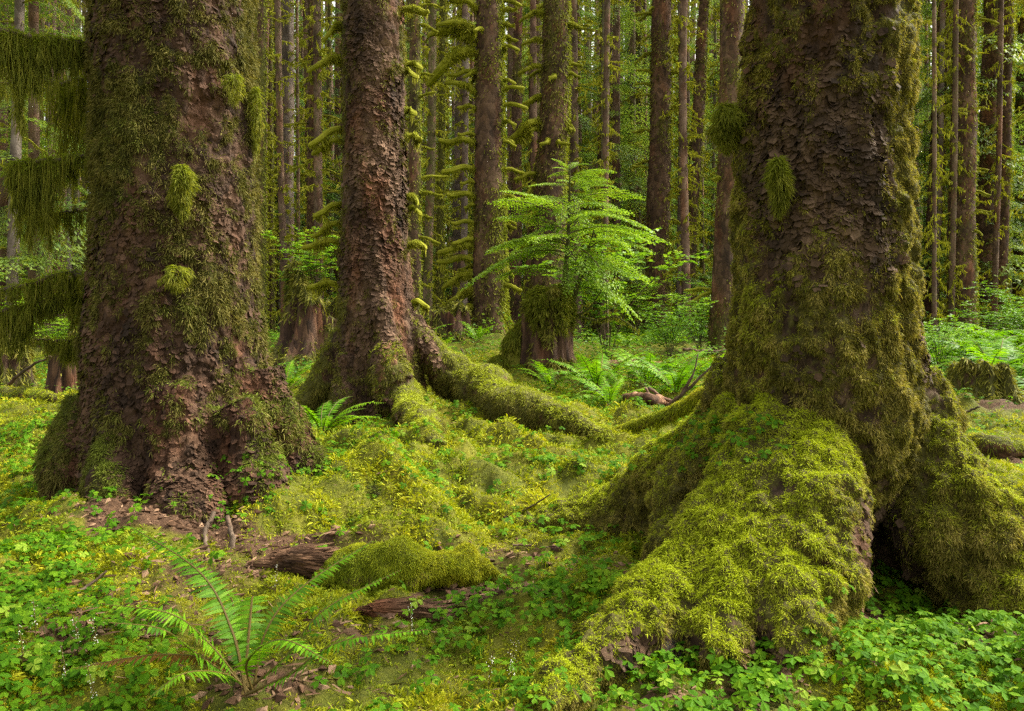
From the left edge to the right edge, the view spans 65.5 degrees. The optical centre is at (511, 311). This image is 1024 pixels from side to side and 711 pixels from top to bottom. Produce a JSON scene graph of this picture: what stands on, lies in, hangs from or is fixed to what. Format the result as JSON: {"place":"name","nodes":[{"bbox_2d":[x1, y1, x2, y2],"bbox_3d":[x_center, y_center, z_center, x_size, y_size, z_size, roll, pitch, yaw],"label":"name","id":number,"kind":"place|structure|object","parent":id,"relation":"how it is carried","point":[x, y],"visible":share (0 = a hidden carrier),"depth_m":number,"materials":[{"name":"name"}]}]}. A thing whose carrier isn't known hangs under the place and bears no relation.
{"place":"outdoors","nodes":[
{"label":"outdoors","id":0,"kind":"place"},
{"bbox_2d":[0,324,1023,710],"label":"ground","id":1,"kind":"structure","parent":0,"point":[488,478],"depth_m":3.96,"materials":[{"name":"green plant"}]},
{"bbox_2d":[0,338,40,388],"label":"stump","id":2,"kind":"object","parent":1,"relation":"on","point":[11,370],"visible":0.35,"depth_m":11.34,"materials":[{"name":"green plant"}]},
{"bbox_2d":[0,0,46,338],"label":"spruce tree","id":3,"kind":"object","parent":1,"relation":"on","point":[13,250],"visible":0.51,"depth_m":16.92,"materials":[{"name":"grey plant"}]},
{"bbox_2d":[0,384,59,402],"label":"log","id":4,"kind":"object","parent":1,"relation":"on","point":[28,391],"visible":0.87,"depth_m":10.45,"materials":[{"name":"green plant"}]},
{"bbox_2d":[0,0,73,309],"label":"hemlock tree","id":5,"kind":"object","parent":1,"relation":"on","point":[3,195],"visible":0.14,"depth_m":23.91,"materials":[{"name":"green plant"}]},
{"bbox_2d":[0,0,87,347],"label":"hemlock tree","id":6,"kind":"object","parent":1,"relation":"on","point":[34,136],"visible":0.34,"depth_m":17.93,"materials":[{"name":"green plant"}]},
{"bbox_2d":[27,0,65,343],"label":"spruce tree","id":7,"kind":"object","parent":1,"relation":"on","point":[52,26],"visible":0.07,"depth_m":21.96,"materials":[{"name":"green plant"}]},
{"bbox_2d":[43,329,79,394],"bbox_3d":[-6.112,0.860,11.010,0.816,1.235,0.871,0,0,-36],"label":"stump","id":8,"kind":"object","parent":1,"relation":"on","point":[64,378],"visible":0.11,"depth_m":10.77,"materials":[{"name":"red wood"}]},
{"bbox_2d":[44,0,84,332],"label":"spruce tree","id":9,"kind":"object","parent":1,"relation":"on","point":[59,28],"visible":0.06,"depth_m":23.86,"materials":[{"name":"green plant"}]},
{"bbox_2d":[53,0,82,334],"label":"spruce tree","id":10,"kind":"object","parent":1,"relation":"on","point":[69,13],"visible":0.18,"depth_m":20.58,"materials":[{"name":"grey plant"}]},
{"bbox_2d":[71,0,86,271],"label":"spruce tree","id":11,"kind":"object","parent":1,"relation":"on","point":[78,21],"visible":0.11,"depth_m":24.82,"materials":[{"name":"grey plant"}]},
{"bbox_2d":[0,0,382,532],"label":"spruce tree","id":12,"kind":"object","parent":1,"relation":"on","point":[183,388],"visible":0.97,"depth_m":4.68,"materials":[{"name":"brown plant"}]},
{"bbox_2d":[114,448,380,528],"bbox_3d":[-1.806,1.273,4.828,2.274,0.956,1.461,0,0,34],"label":"clover patch","id":13,"kind":"object","parent":1,"relation":"on","point":[273,485],"visible":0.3,"depth_m":4.42,"materials":[{"name":"green plant"}]},
{"bbox_2d":[72,527,427,700],"bbox_3d":[-0.839,1.003,2.596,1.154,0.463,0.782,0,0,31],"label":"fern","id":14,"kind":"object","parent":1,"relation":"on","point":[241,650],"visible":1,"depth_m":2.58,"materials":[{"name":"green plant"}]},
{"bbox_2d":[254,0,284,337],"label":"spruce tree","id":15,"kind":"object","parent":1,"relation":"on","point":[262,17],"visible":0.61,"depth_m":19.92,"materials":[{"name":"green plant"}]},
{"bbox_2d":[254,0,287,323],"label":"spruce tree","id":16,"kind":"object","parent":1,"relation":"on","point":[270,155],"visible":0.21,"depth_m":25.09,"materials":[{"name":"plant"}]},
{"bbox_2d":[267,2,288,335],"bbox_3d":[-7.805,-7.087,26.035,0.993,16.409,0.887,0,0,10],"label":"spruce tree","id":17,"kind":"object","parent":1,"relation":"on","point":[271,295],"visible":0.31,"depth_m":25.91,"materials":[{"name":"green plant"}]},
{"bbox_2d":[266,0,301,325],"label":"spruce tree","id":18,"kind":"object","parent":1,"relation":"on","point":[283,199],"visible":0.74,"depth_m":22.52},
{"bbox_2d":[277,0,295,331],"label":"spruce tree","id":19,"kind":"object","parent":1,"relation":"on","point":[287,30],"visible":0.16,"depth_m":26.82,"materials":[{"name":"grey plant"}]},
{"bbox_2d":[247,542,339,578],"bbox_3d":[-0.890,1.133,3.569,0.588,0.217,0.216,0,0,9],"label":"log","id":20,"kind":"object","parent":1,"relation":"on","point":[304,561],"visible":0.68,"depth_m":3.52,"materials":[{"name":"brown wood"}]},
{"bbox_2d":[285,0,306,262],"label":"spruce tree","id":21,"kind":"object","parent":1,"relation":"on","point":[297,94],"visible":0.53,"depth_m":25.78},
{"bbox_2d":[255,0,340,328],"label":"hemlock tree","id":22,"kind":"object","parent":1,"relation":"on","point":[330,195],"visible":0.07,"depth_m":29.89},
{"bbox_2d":[255,5,340,280],"bbox_3d":[-8.989,-10.044,31.195,6.616,22.624,6.671,0,0,0],"label":"hemlock tree","id":23,"kind":"object","parent":1,"relation":"on","point":[328,182],"visible":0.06,"depth_m":31.30,"materials":[{"name":"green plant"}]},
{"bbox_2d":[268,259,338,369],"bbox_3d":[-3.490,0.107,14.448,2.287,2.064,2.167,0,0,0],"label":"stump","id":24,"kind":"object","parent":1,"relation":"on","point":[308,320],"visible":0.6,"depth_m":13.90,"materials":[{"name":"red wood"}]},
{"bbox_2d":[260,226,339,297],"bbox_3d":[-3.557,-0.838,14.472,2.237,1.490,1.925,0,0,-8],"label":"huckleberry shrub","id":25,"kind":"object","parent":24,"relation":"on","point":[313,257],"visible":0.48,"depth_m":14.39,"materials":[{"name":"green plant"}]},
{"bbox_2d":[281,0,332,288],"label":"spruce tree","id":26,"kind":"object","parent":1,"relation":"on","point":[303,6],"visible":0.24,"depth_m":27.49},
{"bbox_2d":[278,0,342,295],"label":"hemlock tree","id":27,"kind":"object","parent":1,"relation":"on","point":[337,150],"visible":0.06,"depth_m":40.91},
{"bbox_2d":[283,0,341,300],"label":"spruce tree","id":28,"kind":"object","parent":1,"relation":"on","point":[309,203],"visible":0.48,"depth_m":23.84,"materials":[{"name":"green plant"}]},
{"bbox_2d":[286,0,340,303],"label":"spruce tree","id":29,"kind":"object","parent":1,"relation":"on","point":[318,171],"visible":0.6,"depth_m":21.95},
{"bbox_2d":[322,2,340,300],"bbox_3d":[-7.346,-15.885,32.004,1.451,34.643,1.340,0,0,38],"label":"spruce tree","id":30,"kind":"object","parent":1,"relation":"on","point":[330,8],"visible":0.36,"depth_m":31.99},
{"bbox_2d":[300,396,386,432],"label":"fern","id":31,"kind":"object","parent":1,"relation":"on","point":[321,421],"visible":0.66,"depth_m":7.64,"materials":[{"name":"green plant"}]},
{"bbox_2d":[324,0,453,309],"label":"hemlock tree","id":32,"kind":"object","parent":1,"relation":"on","point":[339,157],"visible":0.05,"depth_m":34.27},
{"bbox_2d":[353,592,467,622],"bbox_3d":[-0.367,1.226,3.234,0.604,0.192,0.192,0,0,-16],"label":"log","id":33,"kind":"object","parent":1,"relation":"on","point":[395,606],"visible":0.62,"depth_m":3.17,"materials":[{"name":"brown wood"}]},
{"bbox_2d":[312,534,515,592],"bbox_3d":[-0.426,1.156,3.576,0.936,0.333,0.313,0,0,-14],"label":"log","id":34,"kind":"object","parent":1,"relation":"on","point":[461,564],"visible":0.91,"depth_m":3.50,"materials":[{"name":"green plant"}]},
{"bbox_2d":[405,0,448,314],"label":"spruce tree","id":35,"kind":"object","parent":1,"relation":"on","point":[416,177],"visible":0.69,"depth_m":16.90,"materials":[{"name":"green plant"}]},
{"bbox_2d":[408,0,459,325],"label":"spruce tree","id":36,"kind":"object","parent":1,"relation":"on","point":[431,51],"visible":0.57,"depth_m":20.51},
{"bbox_2d":[433,0,452,307],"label":"spruce tree","id":37,"kind":"object","parent":1,"relation":"on","point":[441,160],"visible":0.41,"depth_m":22.92,"materials":[{"name":"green plant"}]},
{"bbox_2d":[426,296,475,341],"bbox_3d":[-1.337,0.240,17.210,1.352,1.139,1.395,0,0,0],"label":"stump","id":38,"kind":"object","parent":1,"relation":"on","point":[451,313],"visible":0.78,"depth_m":16.88,"materials":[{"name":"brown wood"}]},
{"bbox_2d":[290,0,618,447],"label":"spruce tree","id":39,"kind":"object","parent":1,"relation":"on","point":[385,345],"visible":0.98,"depth_m":9.16,"materials":[{"name":"brown plant"}]},
{"bbox_2d":[445,5,474,313],"bbox_3d":[-1.733,-15.873,28.237,1.374,34.694,1.478,0,0,32],"label":"spruce tree","id":40,"kind":"object","parent":1,"relation":"on","point":[457,175],"visible":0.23,"depth_m":28.18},
{"bbox_2d":[447,0,474,305],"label":"spruce tree","id":41,"kind":"object","parent":1,"relation":"on","point":[464,95],"visible":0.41,"depth_m":21.19,"materials":[{"name":"green plant"}]},
{"bbox_2d":[450,4,471,298],"bbox_3d":[-1.835,-8.108,30.015,1.239,18.457,1.220,0,0,40],"label":"spruce tree","id":42,"kind":"object","parent":1,"relation":"on","point":[456,237],"visible":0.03,"depth_m":29.79,"materials":[{"name":"green plant"}]},
{"bbox_2d":[423,0,527,334],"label":"spruce tree","id":43,"kind":"object","parent":1,"relation":"on","point":[485,38],"visible":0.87,"depth_m":17.73,"materials":[{"name":"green plant"}]},
{"bbox_2d":[424,1,526,303],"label":"hemlock tree","id":44,"kind":"object","parent":1,"relation":"on","point":[470,148],"visible":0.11,"depth_m":38.93,"materials":[{"name":"green plant"}]},
{"bbox_2d":[0,384,1023,710],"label":"ground clover","id":45,"kind":"object","parent":1,"relation":"on","point":[940,624],"visible":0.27,"depth_m":2.81,"materials":[{"name":"green plant"}]},
{"bbox_2d":[0,399,1023,710],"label":"leaf litter","id":46,"kind":"object","parent":1,"relation":"on","point":[272,663],"visible":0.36,"depth_m":3.09,"materials":[{"name":"plant"}]},
{"bbox_2d":[0,307,1023,405],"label":"undergrowth","id":47,"kind":"object","parent":1,"relation":"on","point":[594,338],"visible":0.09,"depth_m":15.48,"materials":[{"name":"green plant"}]},
{"bbox_2d":[504,4,529,313],"bbox_3d":[0.042,-15.845,24.655,1.380,34.694,1.283,0,0,13],"label":"spruce tree","id":48,"kind":"object","parent":1,"relation":"on","point":[509,110],"visible":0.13,"depth_m":24.57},
{"bbox_2d":[506,0,528,323],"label":"spruce tree","id":49,"kind":"object","parent":1,"relation":"on","point":[515,300],"visible":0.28,"depth_m":23.87,"materials":[{"name":"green plant"}]},
{"bbox_2d":[22,0,1015,318],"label":"wood","id":50,"kind":"object","parent":1,"relation":"on","point":[692,58],"depth_m":63.46,"materials":[{"name":"green plant"}]},
{"bbox_2d":[510,0,542,297],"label":"spruce tree","id":51,"kind":"object","parent":1,"relation":"on","point":[529,231],"visible":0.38,"depth_m":21.90,"materials":[{"name":"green plant"}]},
{"bbox_2d":[514,0,544,290],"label":"spruce tree","id":52,"kind":"object","parent":1,"relation":"on","point":[533,54],"visible":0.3,"depth_m":21.66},
{"bbox_2d":[487,283,580,381],"bbox_3d":[0.475,0.625,13.020,1.967,2.193,1.316,0,0,0],"label":"stump","id":53,"kind":"object","parent":1,"relation":"on","point":[543,328],"visible":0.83,"depth_m":12.67,"materials":[{"name":"green plant"}]},
{"bbox_2d":[460,159,670,334],"bbox_3d":[1.033,-1.051,12.759,2.825,2.892,2.900,0,0,40],"label":"hemlock sapling","id":54,"kind":"object","parent":53,"relation":"on","point":[603,264],"visible":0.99,"depth_m":12.83,"materials":[{"name":"green plant"}]},
{"bbox_2d":[508,0,586,289],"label":"spruce tree","id":55,"kind":"object","parent":1,"relation":"on","point":[554,125],"visible":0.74,"depth_m":18.71,"materials":[{"name":"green plant"}]},
{"bbox_2d":[514,359,591,388],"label":"fern","id":56,"kind":"object","parent":1,"relation":"on","point":[549,379],"visible":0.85,"depth_m":11.48,"materials":[{"name":"green plant"}]},
{"bbox_2d":[504,0,629,293],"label":"hemlock tree","id":57,"kind":"object","parent":1,"relation":"on","point":[587,57],"visible":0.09,"depth_m":32.76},
{"bbox_2d":[569,1,593,330],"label":"spruce tree","id":58,"kind":"object","parent":1,"relation":"on","point":[580,105],"visible":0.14,"depth_m":33.21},
{"bbox_2d":[565,0,601,340],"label":"spruce tree","id":59,"kind":"object","parent":1,"relation":"on","point":[574,147],"visible":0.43,"depth_m":23.19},
{"bbox_2d":[540,350,660,391],"bbox_3d":[1.276,0.892,11.650,1.862,0.705,2.257,0,0,0],"label":"fern","id":60,"kind":"object","parent":1,"relation":"on","point":[594,377],"visible":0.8,"depth_m":11.45,"materials":[{"name":"green plant"}]},
{"bbox_2d":[588,0,621,324],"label":"spruce tree","id":61,"kind":"object","parent":1,"relation":"on","point":[599,143],"visible":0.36,"depth_m":21.85,"materials":[{"name":"green plant"}]},
{"bbox_2d":[582,0,627,336],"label":"spruce tree","id":62,"kind":"object","parent":1,"relation":"on","point":[593,327],"visible":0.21,"depth_m":26.84,"materials":[{"name":"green plant"}]},
{"bbox_2d":[569,374,643,404],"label":"fern","id":63,"kind":"object","parent":1,"relation":"on","point":[614,390],"visible":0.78,"depth_m":10.26,"materials":[{"name":"green plant"}]},
{"bbox_2d":[584,0,630,339],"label":"spruce tree","id":64,"kind":"object","parent":1,"relation":"on","point":[605,101],"visible":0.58,"depth_m":20.88,"materials":[{"name":"green plant"}]},
{"bbox_2d":[512,224,708,360],"bbox_3d":[1.695,-0.243,14.453,3.597,2.693,2.769,0,0,-32],"label":"huckleberry shrub","id":65,"kind":"object","parent":1,"relation":"on","point":[605,307],"visible":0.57,"depth_m":14.33,"materials":[{"name":"green plant"}]},
{"bbox_2d":[620,0,649,332],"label":"spruce tree","id":66,"kind":"object","parent":1,"relation":"on","point":[638,8],"visible":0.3,"depth_m":28.85,"materials":[{"name":"brown plant"}]},
{"bbox_2d":[568,0,708,332],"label":"hemlock tree","id":67,"kind":"object","parent":1,"relation":"on","point":[616,110],"visible":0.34,"depth_m":25.96,"materials":[{"name":"green plant"}]},
{"bbox_2d":[570,0,709,302],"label":"hemlock tree","id":68,"kind":"object","parent":1,"relation":"on","point":[629,128],"visible":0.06,"depth_m":33.99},
{"bbox_2d":[595,278,691,339],"bbox_3d":[3.268,0.009,21.627,2.596,1.850,2.241,0,0,-40],"label":"huckleberry shrub","id":69,"kind":"object","parent":1,"relation":"on","point":[637,302],"visible":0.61,"depth_m":21.60,"materials":[{"name":"green plant"}]},
{"bbox_2d":[621,391,671,405],"bbox_3d":[1.522,1.042,9.274,0.730,0.432,2.488,0,0,13],"label":"log","id":70,"kind":"object","parent":1,"relation":"on","point":[656,399],"visible":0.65,"depth_m":8.27,"materials":[{"name":"brown wood"}]},
{"bbox_2d":[581,0,713,310],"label":"hemlock tree","id":71,"kind":"object","parent":1,"relation":"on","point":[644,7],"visible":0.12,"depth_m":29.84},
{"bbox_2d":[588,346,714,386],"bbox_3d":[2.170,0.936,12.177,2.164,0.728,1.786,0,0,36],"label":"fern","id":72,"kind":"object","parent":1,"relation":"on","point":[643,376],"visible":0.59,"depth_m":12.15,"materials":[{"name":"green plant"}]},
{"bbox_2d":[631,0,680,337],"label":"spruce tree","id":73,"kind":"object","parent":1,"relation":"on","point":[659,161],"visible":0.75,"depth_m":22.75,"materials":[{"name":"brown plant"}]},
{"bbox_2d":[614,386,703,434],"bbox_3d":[1.421,0.831,6.907,0.302,0.767,1.540,0,0,-41],"label":"log","id":74,"kind":"object","parent":1,"relation":"on","point":[683,408],"visible":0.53,"depth_m":6.92,"materials":[{"name":"green plant"}]},
{"bbox_2d":[603,347,723,395],"bbox_3d":[2.392,0.948,11.173,2.240,0.859,2.189,0,0,0],"label":"fern","id":75,"kind":"object","parent":1,"relation":"on","point":[674,382],"visible":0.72,"depth_m":11.16,"materials":[{"name":"green plant"}]},
{"bbox_2d":[620,0,719,288],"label":"hemlock tree","id":76,"kind":"object","parent":1,"relation":"on","point":[708,123],"visible":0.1,"depth_m":35.86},
{"bbox_2d":[635,299,708,362],"bbox_3d":[3.006,0.411,14.992,1.451,1.282,1.884,0,0,14],"label":"huckleberry shrub","id":77,"kind":"object","parent":1,"relation":"on","point":[676,321],"visible":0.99,"depth_m":14.98,"materials":[{"name":"green plant"}]},
{"bbox_2d":[656,0,709,337],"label":"spruce tree","id":78,"kind":"object","parent":1,"relation":"on","point":[683,136],"visible":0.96,"depth_m":22.27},
{"bbox_2d":[656,293,717,353],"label":"huckleberry shrub","id":79,"kind":"object","parent":1,"relation":"on","point":[700,308],"visible":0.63,"depth_m":16.48,"materials":[{"name":"green plant"}]},
{"bbox_2d":[670,0,707,335],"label":"spruce tree","id":80,"kind":"object","parent":1,"relation":"on","point":[678,282],"visible":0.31,"depth_m":24.17,"materials":[{"name":"brown plant"}]},
{"bbox_2d":[672,0,719,331],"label":"spruce tree","id":81,"kind":"object","parent":1,"relation":"on","point":[701,70],"visible":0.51,"depth_m":25.83,"materials":[{"name":"brown plant"}]},
{"bbox_2d":[688,0,716,326],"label":"spruce tree","id":82,"kind":"object","parent":1,"relation":"on","point":[701,268],"visible":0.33,"depth_m":33.00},
{"bbox_2d":[698,0,719,319],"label":"spruce tree","id":83,"kind":"object","parent":1,"relation":"on","point":[714,96],"visible":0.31,"depth_m":42.68,"materials":[{"name":"brown plant"}]},
{"bbox_2d":[671,0,748,286],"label":"hemlock tree","id":84,"kind":"object","parent":1,"relation":"on","point":[713,79],"visible":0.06,"depth_m":43.48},
{"bbox_2d":[683,0,746,356],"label":"spruce tree","id":85,"kind":"object","parent":1,"relation":"on","point":[730,56],"visible":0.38,"depth_m":15.81,"materials":[{"name":"brown plant"}]},
{"bbox_2d":[500,0,1023,710],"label":"spruce tree","id":86,"kind":"object","parent":1,"relation":"on","point":[826,358],"visible":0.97,"depth_m":3.34,"materials":[{"name":"green plant"}]},
{"bbox_2d":[512,408,855,690],"bbox_3d":[0.963,1.114,3.568,2.088,1.376,2.304,0,0,0],"label":"clover patch","id":87,"kind":"object","parent":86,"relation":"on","point":[824,639],"visible":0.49,"depth_m":3.29,"materials":[{"name":"green plant"}]},
{"bbox_2d":[918,0,948,307],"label":"hemlock tree","id":88,"kind":"object","parent":1,"relation":"on","point":[925,86],"visible":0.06,"depth_m":36.95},
{"bbox_2d":[915,1,952,332],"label":"spruce tree","id":89,"kind":"object","parent":1,"relation":"on","point":[927,303],"visible":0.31,"depth_m":25.86,"materials":[{"name":"green plant"}]},
{"bbox_2d":[921,0,950,336],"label":"spruce tree","id":90,"kind":"object","parent":1,"relation":"on","point":[933,180],"visible":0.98,"depth_m":20.76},
{"bbox_2d":[922,0,951,328],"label":"spruce tree","id":91,"kind":"object","parent":1,"relation":"on","point":[941,121],"visible":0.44,"depth_m":25.47,"materials":[{"name":"brown plant"}]},
{"bbox_2d":[911,0,987,295],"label":"hemlock tree","id":92,"kind":"object","parent":1,"relation":"on","point":[927,136],"visible":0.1,"depth_m":26.73,"materials":[{"name":"green plant"}]},
{"bbox_2d":[923,314,985,369],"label":"huckleberry shrub","id":93,"kind":"object","parent":1,"relation":"on","point":[938,339],"visible":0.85,"depth_m":12.92,"materials":[{"name":"green plant"}]},
{"bbox_2d":[936,0,975,336],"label":"spruce tree","id":94,"kind":"object","parent":1,"relation":"on","point":[955,26],"visible":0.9,"depth_m":21.54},
{"bbox_2d":[928,0,998,333],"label":"spruce tree","id":95,"kind":"object","parent":1,"relation":"on","point":[966,245],"visible":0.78,"depth_m":21.72,"materials":[{"name":"brown plant"}]},
{"bbox_2d":[914,0,1023,289],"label":"hemlock tree","id":96,"kind":"object","parent":1,"relation":"on","point":[1018,45],"visible":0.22,"depth_m":24.89,"materials":[{"name":"green plant"}]},
{"bbox_2d":[914,0,1023,287],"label":"hemlock tree","id":97,"kind":"object","parent":1,"relation":"on","point":[1017,149],"visible":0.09,"depth_m":26.40,"materials":[{"name":"green plant"}]},
{"bbox_2d":[937,338,1023,372],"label":"fern","id":98,"kind":"object","parent":1,"relation":"on","point":[982,348],"visible":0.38,"depth_m":12.88,"materials":[{"name":"green plant"}]},
{"bbox_2d":[945,357,1023,404],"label":"stump","id":99,"kind":"object","parent":1,"relation":"on","point":[981,377],"visible":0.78,"depth_m":9.49,"materials":[{"name":"green plant"}]},
{"bbox_2d":[948,280,1023,334],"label":"huckleberry shrub","id":100,"kind":"object","parent":1,"relation":"on","point":[1000,293],"visible":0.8,"depth_m":19.56,"materials":[{"name":"green plant"}]},
{"bbox_2d":[976,0,997,332],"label":"spruce tree","id":101,"kind":"object","parent":1,"relation":"on","point":[985,116],"visible":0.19,"depth_m":24.79,"materials":[{"name":"brown plant"}]},
{"bbox_2d":[964,430,1023,458],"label":"log","id":102,"kind":"object","parent":1,"relation":"on","point":[991,445],"visible":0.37,"depth_m":6.25,"materials":[{"name":"green plant"}]},
{"bbox_2d":[965,306,1023,335],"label":"huckleberry shrub","id":103,"kind":"object","parent":1,"relation":"on","point":[1010,323],"visible":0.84,"depth_m":18.05,"materials":[{"name":"green plant"}]},
{"bbox_2d":[978,0,1021,329],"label":"spruce tree","id":104,"kind":"object","parent":1,"relation":"on","point":[997,177],"visible":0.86,"depth_m":23.32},
{"bbox_2d":[988,0,1017,329],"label":"spruce tree","id":105,"kind":"object","parent":1,"relation":"on","point":[1007,141],"visible":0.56,"depth_m":23.85,"materials":[{"name":"brown plant"}]},
{"bbox_2d":[1009,0,1023,335],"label":"spruce tree","id":106,"kind":"object","parent":1,"relation":"on","point":[1019,79],"visible":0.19,"depth_m":26.89,"materials":[{"name":"brown plant"}]},
{"bbox_2d":[1010,0,1023,307],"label":"spruce tree","id":107,"kind":"object","parent":1,"relation":"on","point":[1021,137],"visible":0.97,"depth_m":22.20,"materials":[{"name":"brown plant"}]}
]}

